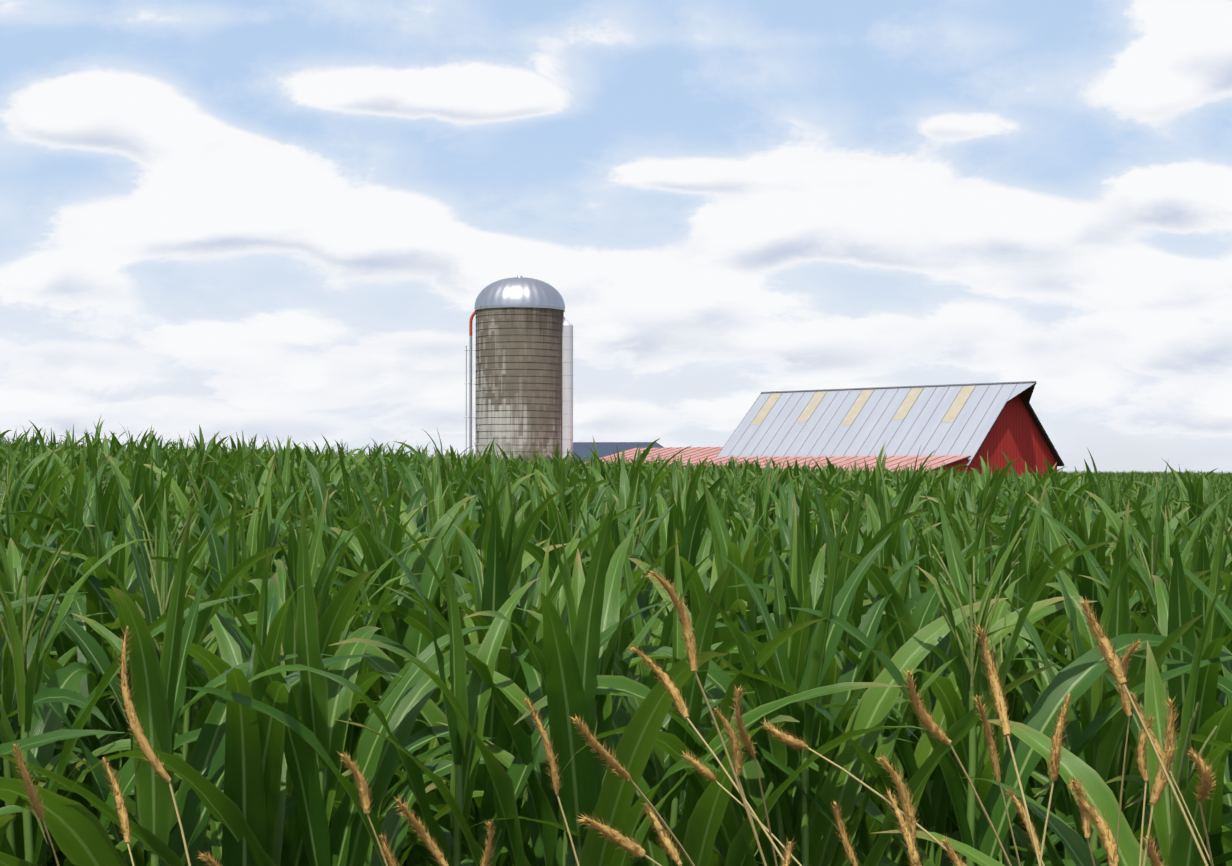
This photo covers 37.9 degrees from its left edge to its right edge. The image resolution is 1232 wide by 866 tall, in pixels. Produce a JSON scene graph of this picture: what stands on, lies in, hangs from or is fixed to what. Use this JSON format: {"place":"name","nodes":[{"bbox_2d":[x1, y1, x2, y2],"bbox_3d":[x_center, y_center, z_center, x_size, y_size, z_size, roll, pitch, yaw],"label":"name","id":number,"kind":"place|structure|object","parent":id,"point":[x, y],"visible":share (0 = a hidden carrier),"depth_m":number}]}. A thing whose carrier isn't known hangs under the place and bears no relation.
{"place":"outdoors","nodes":[
{"label":"outdoors","id":0,"kind":"place"},
{"bbox_2d":[464,276,572,462],"bbox_3d":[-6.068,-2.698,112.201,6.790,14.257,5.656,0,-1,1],"label":"silo","id":1,"kind":"object","parent":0,"point":[524,366],"visible":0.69,"depth_m":109.96},
{"bbox_2d":[11,566,1218,865],"bbox_3d":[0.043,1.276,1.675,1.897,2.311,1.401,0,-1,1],"label":"foxtail grass","id":2,"kind":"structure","parent":0,"point":[1119,668],"depth_m":1.78},
{"bbox_2d":[0,0,1231,473],"label":"sky","id":3,"kind":"structure","parent":0,"point":[281,219]},
{"bbox_2d":[573,442,663,461],"bbox_3d":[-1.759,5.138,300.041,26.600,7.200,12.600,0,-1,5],"label":"building roof","id":4,"kind":"structure","parent":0,"point":[581,449],"depth_m":298.32},
{"bbox_2d":[585,381,1063,478],"bbox_3d":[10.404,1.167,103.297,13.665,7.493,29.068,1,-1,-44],"label":"barn","id":5,"kind":"structure","parent":0,"point":[952,425],"depth_m":98.37}
]}

